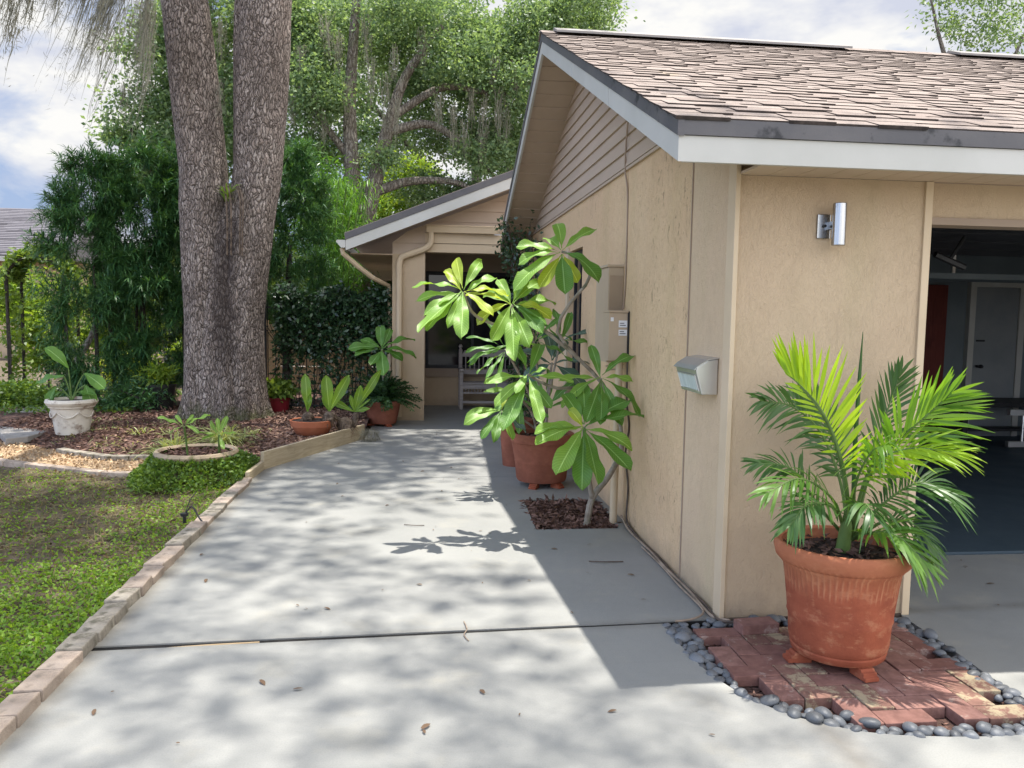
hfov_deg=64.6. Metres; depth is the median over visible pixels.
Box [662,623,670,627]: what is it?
pebble
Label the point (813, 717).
pebble
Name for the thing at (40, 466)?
path border stone
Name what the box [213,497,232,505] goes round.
edging block
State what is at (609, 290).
utility box
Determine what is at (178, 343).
garden shrub
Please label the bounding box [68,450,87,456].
path edging block
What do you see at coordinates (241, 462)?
creeping fig
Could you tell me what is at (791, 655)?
pot foot
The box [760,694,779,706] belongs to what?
pebble
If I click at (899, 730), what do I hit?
pebble
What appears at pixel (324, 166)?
garden shrub
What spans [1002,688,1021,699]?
pebble
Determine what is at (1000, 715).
brick paver
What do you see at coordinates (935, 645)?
pebble
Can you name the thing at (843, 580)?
potted palm
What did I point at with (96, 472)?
path border stone
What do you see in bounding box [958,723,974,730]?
pebble
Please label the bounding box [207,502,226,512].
edging block
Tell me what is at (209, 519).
edging block
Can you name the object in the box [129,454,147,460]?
path edging block
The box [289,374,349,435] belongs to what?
fern bowl
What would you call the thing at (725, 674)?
pebble
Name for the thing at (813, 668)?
brick paver
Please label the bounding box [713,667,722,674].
pebble
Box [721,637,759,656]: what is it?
brick paver
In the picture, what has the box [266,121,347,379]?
podocarpus
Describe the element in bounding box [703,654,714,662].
pebble
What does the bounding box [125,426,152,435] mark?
spider plant
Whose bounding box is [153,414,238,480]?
round planter
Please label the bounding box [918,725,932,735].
pebble
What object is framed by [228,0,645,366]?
live oak
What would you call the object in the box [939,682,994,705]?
brick paver
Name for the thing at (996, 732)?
pebble
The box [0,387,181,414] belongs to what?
weedy ground cover
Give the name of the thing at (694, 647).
pebble
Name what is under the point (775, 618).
pebble
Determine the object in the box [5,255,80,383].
garden arbor
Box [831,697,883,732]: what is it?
brick paver
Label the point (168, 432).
spider plant
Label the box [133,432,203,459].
spider plant
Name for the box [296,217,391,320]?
garden shrub
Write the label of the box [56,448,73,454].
path edging block
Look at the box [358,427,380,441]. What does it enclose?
moss clump
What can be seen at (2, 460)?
path border stone
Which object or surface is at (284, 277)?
garden shrub
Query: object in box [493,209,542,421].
wall vine
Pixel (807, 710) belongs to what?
pebble
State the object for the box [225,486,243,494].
edging block
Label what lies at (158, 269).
podocarpus
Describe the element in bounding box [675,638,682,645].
pebble
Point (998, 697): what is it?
pebble
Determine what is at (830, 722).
pebble
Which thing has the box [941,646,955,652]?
pebble
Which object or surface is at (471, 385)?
porch bench
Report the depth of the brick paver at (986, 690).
3.53 m
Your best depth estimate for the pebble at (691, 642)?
3.94 m
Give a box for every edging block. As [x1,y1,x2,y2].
[0,692,40,727]
[0,716,15,744]
[13,669,63,701]
[36,651,82,678]
[55,632,97,658]
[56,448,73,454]
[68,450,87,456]
[76,615,114,641]
[81,451,100,458]
[93,602,128,624]
[94,453,111,460]
[104,588,140,608]
[111,455,129,460]
[121,575,151,596]
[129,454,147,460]
[134,566,163,584]
[143,555,174,571]
[157,546,184,561]
[165,535,191,549]
[175,527,201,542]
[185,521,206,533]
[195,516,213,526]
[199,510,220,519]
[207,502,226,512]
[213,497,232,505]
[220,492,237,499]
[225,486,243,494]
[232,482,248,489]
[237,477,251,483]
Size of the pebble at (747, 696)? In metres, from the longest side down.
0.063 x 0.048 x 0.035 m
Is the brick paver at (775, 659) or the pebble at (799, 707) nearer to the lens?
the pebble at (799, 707)
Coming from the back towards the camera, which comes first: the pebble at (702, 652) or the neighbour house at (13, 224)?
the neighbour house at (13, 224)
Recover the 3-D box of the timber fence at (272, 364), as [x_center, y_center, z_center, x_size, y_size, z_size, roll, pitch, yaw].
[-3.271,-0.412,14.577,2.340,1.440,0.110,0,5,-7]
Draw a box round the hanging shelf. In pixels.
[928,255,1023,282]
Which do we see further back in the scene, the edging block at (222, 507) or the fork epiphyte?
the fork epiphyte
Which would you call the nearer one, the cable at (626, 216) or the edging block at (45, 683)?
the edging block at (45, 683)
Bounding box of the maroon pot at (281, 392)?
[266,373,300,412]
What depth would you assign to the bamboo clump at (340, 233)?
16.38 m
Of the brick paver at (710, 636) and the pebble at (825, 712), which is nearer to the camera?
the pebble at (825, 712)
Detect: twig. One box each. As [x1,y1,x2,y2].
[178,641,258,646]
[589,561,622,561]
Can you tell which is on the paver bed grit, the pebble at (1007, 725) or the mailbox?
the pebble at (1007, 725)
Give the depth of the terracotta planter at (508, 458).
8.45 m
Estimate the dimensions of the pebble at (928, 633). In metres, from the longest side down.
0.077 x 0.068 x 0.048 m
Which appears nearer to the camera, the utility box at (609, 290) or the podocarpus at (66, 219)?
the utility box at (609, 290)
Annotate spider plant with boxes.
[120,478,161,494]
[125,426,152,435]
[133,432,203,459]
[154,427,183,435]
[190,421,263,446]
[236,428,264,436]
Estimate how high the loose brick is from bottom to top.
0.050 m
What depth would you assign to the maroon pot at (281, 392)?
11.67 m
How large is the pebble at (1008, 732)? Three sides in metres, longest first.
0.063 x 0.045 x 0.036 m
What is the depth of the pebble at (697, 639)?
3.99 m
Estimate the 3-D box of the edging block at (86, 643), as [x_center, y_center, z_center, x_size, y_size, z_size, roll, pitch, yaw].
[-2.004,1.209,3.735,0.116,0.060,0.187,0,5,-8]
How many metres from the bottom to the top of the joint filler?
0.123 m
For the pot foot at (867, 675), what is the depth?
3.54 m
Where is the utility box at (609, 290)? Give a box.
[595,264,623,361]
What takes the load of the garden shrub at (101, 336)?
on the ground at (3, 361)
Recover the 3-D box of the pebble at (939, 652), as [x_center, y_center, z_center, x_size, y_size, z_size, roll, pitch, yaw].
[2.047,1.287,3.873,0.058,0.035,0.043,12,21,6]
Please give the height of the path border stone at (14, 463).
0.060 m
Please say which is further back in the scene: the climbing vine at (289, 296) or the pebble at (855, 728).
the climbing vine at (289, 296)
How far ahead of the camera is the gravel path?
8.34 m
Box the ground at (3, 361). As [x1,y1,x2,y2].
[0,315,371,436]
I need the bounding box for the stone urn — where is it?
[34,346,105,434]
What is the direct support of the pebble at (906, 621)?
on the paver bed at (940, 721)
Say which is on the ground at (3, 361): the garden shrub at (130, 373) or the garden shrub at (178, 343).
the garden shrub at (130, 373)
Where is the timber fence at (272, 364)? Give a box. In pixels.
[267,320,385,393]
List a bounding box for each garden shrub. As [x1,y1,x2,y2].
[0,264,102,387]
[0,374,65,407]
[71,290,180,364]
[86,367,178,412]
[100,350,161,387]
[151,203,297,345]
[164,336,181,357]
[266,233,317,382]
[274,142,379,374]
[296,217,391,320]
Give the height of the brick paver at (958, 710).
0.050 m
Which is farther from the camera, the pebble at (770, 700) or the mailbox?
the mailbox
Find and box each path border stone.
[0,458,10,465]
[3,460,33,468]
[26,462,55,470]
[50,465,79,472]
[74,468,105,475]
[101,470,130,476]
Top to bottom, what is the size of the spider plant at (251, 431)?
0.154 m
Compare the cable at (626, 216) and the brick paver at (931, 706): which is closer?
the brick paver at (931, 706)
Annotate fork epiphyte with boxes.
[216,183,243,255]
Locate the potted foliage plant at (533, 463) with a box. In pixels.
[464,309,589,483]
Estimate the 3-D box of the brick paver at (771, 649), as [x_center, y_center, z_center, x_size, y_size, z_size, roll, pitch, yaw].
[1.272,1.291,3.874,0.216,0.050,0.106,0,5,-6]
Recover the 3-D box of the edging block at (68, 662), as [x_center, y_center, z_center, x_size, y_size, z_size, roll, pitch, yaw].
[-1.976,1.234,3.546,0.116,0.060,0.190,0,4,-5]
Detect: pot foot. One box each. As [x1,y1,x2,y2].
[528,483,538,489]
[550,483,563,488]
[782,648,811,662]
[849,667,878,682]
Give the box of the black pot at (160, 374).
[132,355,181,409]
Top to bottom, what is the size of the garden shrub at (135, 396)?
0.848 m
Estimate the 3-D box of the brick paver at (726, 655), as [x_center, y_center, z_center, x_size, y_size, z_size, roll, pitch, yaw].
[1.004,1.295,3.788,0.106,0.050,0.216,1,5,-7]
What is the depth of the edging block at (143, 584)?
4.53 m
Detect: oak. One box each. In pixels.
[80,0,302,360]
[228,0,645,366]
[905,0,1023,54]
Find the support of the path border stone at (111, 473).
on the lawn at (37, 591)
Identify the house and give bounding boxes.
[0,208,98,357]
[336,28,1023,626]
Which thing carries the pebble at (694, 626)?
on the paver bed at (940, 721)
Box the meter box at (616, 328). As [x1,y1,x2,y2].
[603,310,629,523]
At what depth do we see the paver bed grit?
3.50 m
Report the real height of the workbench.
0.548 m
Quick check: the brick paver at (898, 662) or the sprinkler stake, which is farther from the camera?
the sprinkler stake
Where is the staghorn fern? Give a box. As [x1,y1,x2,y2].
[335,370,380,437]
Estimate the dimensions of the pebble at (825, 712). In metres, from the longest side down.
0.090 x 0.068 x 0.050 m
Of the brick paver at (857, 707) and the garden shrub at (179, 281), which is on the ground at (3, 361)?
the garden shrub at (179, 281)
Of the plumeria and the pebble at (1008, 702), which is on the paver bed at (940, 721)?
the pebble at (1008, 702)
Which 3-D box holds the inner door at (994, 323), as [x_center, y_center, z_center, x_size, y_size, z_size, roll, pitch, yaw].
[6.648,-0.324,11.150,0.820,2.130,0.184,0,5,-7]
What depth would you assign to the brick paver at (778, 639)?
3.99 m
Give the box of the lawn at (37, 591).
[0,466,231,698]
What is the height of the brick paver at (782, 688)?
0.050 m
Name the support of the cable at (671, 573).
on the driveway
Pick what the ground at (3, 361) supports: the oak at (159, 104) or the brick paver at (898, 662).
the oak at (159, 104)
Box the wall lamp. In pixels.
[816,202,846,245]
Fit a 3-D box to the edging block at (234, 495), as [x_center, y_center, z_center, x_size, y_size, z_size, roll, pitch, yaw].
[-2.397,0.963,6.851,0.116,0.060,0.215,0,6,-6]
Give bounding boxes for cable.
[620,515,730,620]
[623,121,628,308]
[625,362,631,530]
[629,524,733,623]
[641,546,703,621]
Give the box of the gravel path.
[0,440,235,481]
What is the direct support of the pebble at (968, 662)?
on the paver bed at (940, 721)
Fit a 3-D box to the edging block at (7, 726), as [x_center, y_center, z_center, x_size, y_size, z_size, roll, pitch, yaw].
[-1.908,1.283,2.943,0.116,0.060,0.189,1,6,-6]
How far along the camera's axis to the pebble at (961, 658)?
3.81 m
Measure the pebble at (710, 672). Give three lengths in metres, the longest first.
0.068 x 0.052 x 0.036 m
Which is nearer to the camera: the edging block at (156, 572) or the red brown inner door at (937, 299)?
the edging block at (156, 572)
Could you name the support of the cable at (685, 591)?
on the driveway
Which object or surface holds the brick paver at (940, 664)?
on the paver bed at (940, 721)
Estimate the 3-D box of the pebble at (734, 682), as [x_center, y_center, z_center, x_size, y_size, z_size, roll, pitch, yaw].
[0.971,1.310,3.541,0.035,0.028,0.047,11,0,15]
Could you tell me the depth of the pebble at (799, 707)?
3.29 m
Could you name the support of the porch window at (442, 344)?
in the house at (748, 162)
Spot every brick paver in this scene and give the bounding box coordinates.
[693,628,741,645]
[708,646,745,668]
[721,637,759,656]
[725,665,780,686]
[739,654,792,664]
[741,634,771,645]
[752,644,792,654]
[759,676,803,709]
[763,630,783,635]
[765,635,789,644]
[772,664,816,687]
[779,627,788,634]
[793,660,827,674]
[794,685,854,708]
[807,674,863,685]
[819,663,850,673]
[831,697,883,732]
[843,684,894,710]
[858,674,903,696]
[871,709,936,734]
[873,661,911,683]
[883,695,944,718]
[884,650,920,672]
[889,641,926,659]
[890,634,900,640]
[891,622,907,631]
[891,632,935,658]
[891,682,951,695]
[900,671,959,682]
[909,658,965,670]
[931,693,988,729]
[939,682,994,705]
[946,669,1000,701]
[973,704,1023,727]
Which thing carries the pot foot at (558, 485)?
on the driveway
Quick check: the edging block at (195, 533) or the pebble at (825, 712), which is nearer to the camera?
the pebble at (825, 712)
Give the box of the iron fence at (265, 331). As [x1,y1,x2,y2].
[264,300,379,409]
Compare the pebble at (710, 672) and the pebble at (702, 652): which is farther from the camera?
the pebble at (702, 652)
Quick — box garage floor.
[913,435,1023,555]
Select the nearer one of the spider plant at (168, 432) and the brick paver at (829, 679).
the brick paver at (829, 679)
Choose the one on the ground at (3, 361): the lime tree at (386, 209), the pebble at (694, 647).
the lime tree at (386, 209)
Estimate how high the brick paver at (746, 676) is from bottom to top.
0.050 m
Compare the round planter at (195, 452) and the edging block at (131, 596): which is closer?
the edging block at (131, 596)
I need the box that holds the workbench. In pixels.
[934,398,1023,444]
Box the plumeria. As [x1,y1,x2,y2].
[412,223,643,528]
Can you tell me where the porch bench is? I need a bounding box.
[458,344,519,408]
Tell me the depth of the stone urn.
9.53 m
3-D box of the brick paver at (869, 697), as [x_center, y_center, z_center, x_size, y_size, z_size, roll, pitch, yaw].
[1.493,1.330,3.400,0.106,0.050,0.216,1,5,-6]
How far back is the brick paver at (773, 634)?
4.05 m
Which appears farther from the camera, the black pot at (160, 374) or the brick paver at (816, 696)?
the black pot at (160, 374)
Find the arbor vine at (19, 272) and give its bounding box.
[0,232,94,382]
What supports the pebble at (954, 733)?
on the paver bed at (940, 721)
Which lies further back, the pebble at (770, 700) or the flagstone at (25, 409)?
the flagstone at (25, 409)
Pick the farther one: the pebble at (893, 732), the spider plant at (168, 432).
the spider plant at (168, 432)
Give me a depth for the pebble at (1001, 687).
3.52 m
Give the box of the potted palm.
[740,331,995,667]
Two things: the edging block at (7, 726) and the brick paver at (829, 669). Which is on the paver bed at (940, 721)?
the brick paver at (829, 669)
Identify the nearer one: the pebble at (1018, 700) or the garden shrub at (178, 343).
the pebble at (1018, 700)
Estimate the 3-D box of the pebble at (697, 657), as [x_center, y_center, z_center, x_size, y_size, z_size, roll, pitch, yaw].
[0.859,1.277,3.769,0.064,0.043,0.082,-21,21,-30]
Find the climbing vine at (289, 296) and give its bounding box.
[264,278,391,409]
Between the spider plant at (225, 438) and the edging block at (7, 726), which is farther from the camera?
the spider plant at (225, 438)
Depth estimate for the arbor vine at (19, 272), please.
13.55 m
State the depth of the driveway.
3.86 m
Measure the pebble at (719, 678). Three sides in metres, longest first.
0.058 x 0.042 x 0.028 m
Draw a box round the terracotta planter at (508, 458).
[477,404,533,466]
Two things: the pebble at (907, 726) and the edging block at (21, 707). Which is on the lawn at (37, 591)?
the edging block at (21, 707)
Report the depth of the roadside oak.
17.62 m
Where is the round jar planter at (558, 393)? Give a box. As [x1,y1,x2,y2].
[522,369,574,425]
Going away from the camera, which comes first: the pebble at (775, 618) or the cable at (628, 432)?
the pebble at (775, 618)
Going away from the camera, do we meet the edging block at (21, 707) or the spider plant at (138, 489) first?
the edging block at (21, 707)
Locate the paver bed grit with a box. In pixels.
[683,625,1004,732]
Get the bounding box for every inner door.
[919,285,948,432]
[961,282,1023,435]
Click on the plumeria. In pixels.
(599, 402)
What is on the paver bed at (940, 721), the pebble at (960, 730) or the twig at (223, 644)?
the pebble at (960, 730)
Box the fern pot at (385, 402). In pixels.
[340,325,424,423]
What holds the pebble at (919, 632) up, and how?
on the paver bed at (940, 721)
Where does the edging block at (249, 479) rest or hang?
on the lawn at (37, 591)
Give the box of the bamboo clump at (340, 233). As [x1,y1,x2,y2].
[274,173,401,374]
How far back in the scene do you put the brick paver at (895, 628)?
4.14 m
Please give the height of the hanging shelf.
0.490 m
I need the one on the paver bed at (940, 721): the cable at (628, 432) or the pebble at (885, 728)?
the pebble at (885, 728)
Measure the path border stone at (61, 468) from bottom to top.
0.060 m
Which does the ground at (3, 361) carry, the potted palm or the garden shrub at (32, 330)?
the garden shrub at (32, 330)
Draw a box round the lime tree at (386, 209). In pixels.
[362,149,444,220]
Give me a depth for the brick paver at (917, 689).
3.48 m
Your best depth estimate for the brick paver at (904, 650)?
3.88 m
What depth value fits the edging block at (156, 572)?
4.76 m
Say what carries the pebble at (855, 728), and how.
on the paver bed at (940, 721)
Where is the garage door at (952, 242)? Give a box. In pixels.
[930,228,1023,269]
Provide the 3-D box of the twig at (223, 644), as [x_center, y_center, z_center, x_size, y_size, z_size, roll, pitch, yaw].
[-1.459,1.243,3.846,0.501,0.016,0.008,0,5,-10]
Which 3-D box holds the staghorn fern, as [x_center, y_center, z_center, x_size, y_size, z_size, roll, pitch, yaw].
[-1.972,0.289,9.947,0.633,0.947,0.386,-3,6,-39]
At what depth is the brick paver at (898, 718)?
3.23 m
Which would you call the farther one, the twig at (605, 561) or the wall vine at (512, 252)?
the wall vine at (512, 252)
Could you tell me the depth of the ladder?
10.17 m
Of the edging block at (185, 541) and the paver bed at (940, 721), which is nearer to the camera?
the paver bed at (940, 721)
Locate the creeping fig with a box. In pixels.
[126,446,259,494]
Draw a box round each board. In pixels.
[245,461,263,478]
[261,424,364,469]
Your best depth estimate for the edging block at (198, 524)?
5.80 m
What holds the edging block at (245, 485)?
on the lawn at (37, 591)
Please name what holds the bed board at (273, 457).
on the driveway
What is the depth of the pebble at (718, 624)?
4.17 m
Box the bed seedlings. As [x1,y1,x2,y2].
[48,416,271,454]
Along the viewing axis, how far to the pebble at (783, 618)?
4.26 m
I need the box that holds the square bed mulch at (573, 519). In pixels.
[517,494,619,529]
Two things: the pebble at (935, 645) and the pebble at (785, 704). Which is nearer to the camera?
the pebble at (785, 704)
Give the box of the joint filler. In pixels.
[92,620,717,650]
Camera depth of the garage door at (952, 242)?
5.62 m
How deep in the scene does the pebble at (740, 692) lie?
3.41 m
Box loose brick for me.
[733,616,778,634]
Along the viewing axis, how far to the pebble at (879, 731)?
3.12 m
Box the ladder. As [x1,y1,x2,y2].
[1005,409,1023,446]
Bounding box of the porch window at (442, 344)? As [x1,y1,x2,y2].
[425,271,525,376]
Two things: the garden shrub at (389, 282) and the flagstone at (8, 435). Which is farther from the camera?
the garden shrub at (389, 282)
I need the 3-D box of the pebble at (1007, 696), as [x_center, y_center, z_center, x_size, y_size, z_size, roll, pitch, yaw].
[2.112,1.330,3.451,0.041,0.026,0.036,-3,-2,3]
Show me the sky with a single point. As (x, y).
(29, 131)
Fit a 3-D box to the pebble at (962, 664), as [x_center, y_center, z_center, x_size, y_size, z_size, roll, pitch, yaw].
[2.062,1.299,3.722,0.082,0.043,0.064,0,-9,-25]
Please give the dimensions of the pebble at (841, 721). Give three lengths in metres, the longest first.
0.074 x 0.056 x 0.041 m
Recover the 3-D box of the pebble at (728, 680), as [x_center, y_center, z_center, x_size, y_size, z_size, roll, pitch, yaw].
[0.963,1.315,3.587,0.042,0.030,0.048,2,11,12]
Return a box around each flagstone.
[0,426,45,444]
[7,407,46,412]
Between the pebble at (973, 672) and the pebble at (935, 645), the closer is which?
the pebble at (973, 672)
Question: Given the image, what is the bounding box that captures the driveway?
[0,405,1023,767]
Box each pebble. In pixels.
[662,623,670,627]
[666,628,677,634]
[671,623,680,627]
[674,632,691,642]
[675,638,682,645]
[678,622,688,626]
[680,628,692,634]
[686,644,697,651]
[687,641,697,645]
[689,652,704,663]
[691,624,699,628]
[693,637,703,642]
[697,644,705,649]
[697,650,707,655]
[702,622,710,627]
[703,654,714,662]
[705,662,714,669]
[706,617,716,624]
[706,669,717,676]
[713,621,726,627]
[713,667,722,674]
[713,676,724,682]
[722,671,729,677]
[725,677,732,684]
[730,680,737,685]
[734,687,747,696]
[743,694,752,699]
[751,697,760,703]
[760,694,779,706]
[767,614,780,622]
[773,705,787,712]
[777,701,788,708]
[778,615,786,622]
[787,708,801,718]
[788,704,802,711]
[804,708,813,712]
[805,711,823,723]
[814,706,832,718]
[822,718,839,726]
[832,715,846,727]
[839,710,853,720]
[850,725,861,731]
[858,717,880,728]
[875,729,885,733]
[876,725,888,732]
[886,730,899,734]
[888,726,903,734]
[897,616,910,626]
[902,721,917,731]
[912,731,925,737]
[915,629,923,637]
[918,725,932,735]
[922,628,937,640]
[926,642,940,648]
[933,726,949,736]
[934,649,946,656]
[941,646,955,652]
[949,730,961,736]
[952,726,965,734]
[955,662,968,669]
[957,655,965,661]
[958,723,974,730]
[961,731,979,738]
[963,661,972,665]
[967,669,980,676]
[968,665,977,669]
[976,721,990,733]
[980,674,994,685]
[990,728,1005,735]
[994,684,1008,692]
[994,694,1003,701]
[1001,723,1014,731]
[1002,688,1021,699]
[1002,693,1012,698]
[1003,729,1015,735]
[1004,699,1016,704]
[1013,697,1023,703]
[1014,726,1023,732]
[1015,730,1023,735]
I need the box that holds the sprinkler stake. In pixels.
[180,492,201,523]
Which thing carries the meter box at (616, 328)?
attached to the house at (748, 162)
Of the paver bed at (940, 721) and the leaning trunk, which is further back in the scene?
the leaning trunk
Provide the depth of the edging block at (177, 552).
5.18 m
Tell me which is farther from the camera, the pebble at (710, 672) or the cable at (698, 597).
the cable at (698, 597)
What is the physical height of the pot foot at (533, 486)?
0.045 m
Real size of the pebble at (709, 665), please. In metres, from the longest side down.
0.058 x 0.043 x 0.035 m
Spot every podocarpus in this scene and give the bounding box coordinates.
[17,136,159,406]
[57,127,183,407]
[128,137,228,390]
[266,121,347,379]
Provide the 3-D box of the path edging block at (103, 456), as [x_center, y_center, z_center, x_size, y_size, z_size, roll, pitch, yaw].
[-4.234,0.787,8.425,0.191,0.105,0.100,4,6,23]
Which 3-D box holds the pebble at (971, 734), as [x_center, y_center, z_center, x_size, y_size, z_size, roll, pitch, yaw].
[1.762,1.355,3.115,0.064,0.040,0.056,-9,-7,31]
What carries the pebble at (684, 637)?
on the paver bed at (940, 721)
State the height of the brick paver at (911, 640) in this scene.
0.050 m
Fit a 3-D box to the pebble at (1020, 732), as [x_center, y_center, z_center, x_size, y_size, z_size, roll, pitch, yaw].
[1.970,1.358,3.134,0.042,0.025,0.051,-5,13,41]
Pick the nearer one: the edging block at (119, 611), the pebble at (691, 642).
the pebble at (691, 642)
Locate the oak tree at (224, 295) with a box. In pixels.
[0,0,291,421]
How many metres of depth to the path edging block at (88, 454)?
8.48 m
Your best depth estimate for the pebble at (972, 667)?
3.72 m
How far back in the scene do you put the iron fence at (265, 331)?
12.04 m
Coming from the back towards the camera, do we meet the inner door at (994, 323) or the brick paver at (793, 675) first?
the inner door at (994, 323)
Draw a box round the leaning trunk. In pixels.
[60,273,97,391]
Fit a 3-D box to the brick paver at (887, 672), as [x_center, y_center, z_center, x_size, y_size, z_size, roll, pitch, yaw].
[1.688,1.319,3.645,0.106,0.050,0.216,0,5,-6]
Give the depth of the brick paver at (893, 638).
4.01 m
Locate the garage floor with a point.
(995, 491)
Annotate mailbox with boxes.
[674,355,718,394]
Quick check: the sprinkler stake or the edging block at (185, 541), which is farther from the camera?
the sprinkler stake
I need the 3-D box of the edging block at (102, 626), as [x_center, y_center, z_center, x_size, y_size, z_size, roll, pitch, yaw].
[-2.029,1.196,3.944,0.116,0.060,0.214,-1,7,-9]
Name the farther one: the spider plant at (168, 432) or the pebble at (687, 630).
the spider plant at (168, 432)
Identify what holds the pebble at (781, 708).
on the paver bed at (940, 721)
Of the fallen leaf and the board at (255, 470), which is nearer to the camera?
the fallen leaf
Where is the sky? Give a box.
[0,0,1023,275]
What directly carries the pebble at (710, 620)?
on the paver bed at (940, 721)
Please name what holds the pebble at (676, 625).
on the paver bed at (940, 721)
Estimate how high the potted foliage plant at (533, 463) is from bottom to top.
1.630 m
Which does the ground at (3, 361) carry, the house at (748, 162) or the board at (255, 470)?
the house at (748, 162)
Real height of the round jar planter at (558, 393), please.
1.015 m
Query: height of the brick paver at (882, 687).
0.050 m
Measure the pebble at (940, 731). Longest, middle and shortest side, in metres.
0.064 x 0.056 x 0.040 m
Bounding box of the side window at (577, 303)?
[563,248,582,397]
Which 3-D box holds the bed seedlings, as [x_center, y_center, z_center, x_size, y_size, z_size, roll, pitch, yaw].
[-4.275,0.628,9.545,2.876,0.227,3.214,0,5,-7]
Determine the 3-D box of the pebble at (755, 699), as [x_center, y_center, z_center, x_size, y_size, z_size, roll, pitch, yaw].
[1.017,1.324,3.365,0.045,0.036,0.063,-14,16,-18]
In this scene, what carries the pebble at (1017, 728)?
on the paver bed at (940, 721)
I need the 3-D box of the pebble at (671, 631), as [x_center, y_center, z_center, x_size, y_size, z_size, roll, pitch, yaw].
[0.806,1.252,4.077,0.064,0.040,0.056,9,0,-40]
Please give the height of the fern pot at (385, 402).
1.373 m
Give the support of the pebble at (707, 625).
on the paver bed at (940, 721)
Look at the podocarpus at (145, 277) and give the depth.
11.76 m
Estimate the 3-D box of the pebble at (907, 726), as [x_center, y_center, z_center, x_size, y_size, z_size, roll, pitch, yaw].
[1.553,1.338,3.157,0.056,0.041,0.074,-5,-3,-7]
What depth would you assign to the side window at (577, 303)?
8.54 m
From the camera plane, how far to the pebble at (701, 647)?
3.91 m
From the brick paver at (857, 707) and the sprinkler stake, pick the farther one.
the sprinkler stake
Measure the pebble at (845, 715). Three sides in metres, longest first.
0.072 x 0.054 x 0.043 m
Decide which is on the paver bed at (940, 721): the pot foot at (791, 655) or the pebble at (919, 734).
the pebble at (919, 734)
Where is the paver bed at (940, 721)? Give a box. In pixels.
[691,625,1006,735]
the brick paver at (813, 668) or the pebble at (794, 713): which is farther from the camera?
the brick paver at (813, 668)
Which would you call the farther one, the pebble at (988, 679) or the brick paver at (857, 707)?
the pebble at (988, 679)
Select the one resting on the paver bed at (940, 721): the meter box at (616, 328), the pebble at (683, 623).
the pebble at (683, 623)
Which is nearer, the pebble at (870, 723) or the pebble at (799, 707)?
the pebble at (870, 723)
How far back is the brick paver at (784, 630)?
4.11 m
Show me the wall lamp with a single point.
(825, 225)

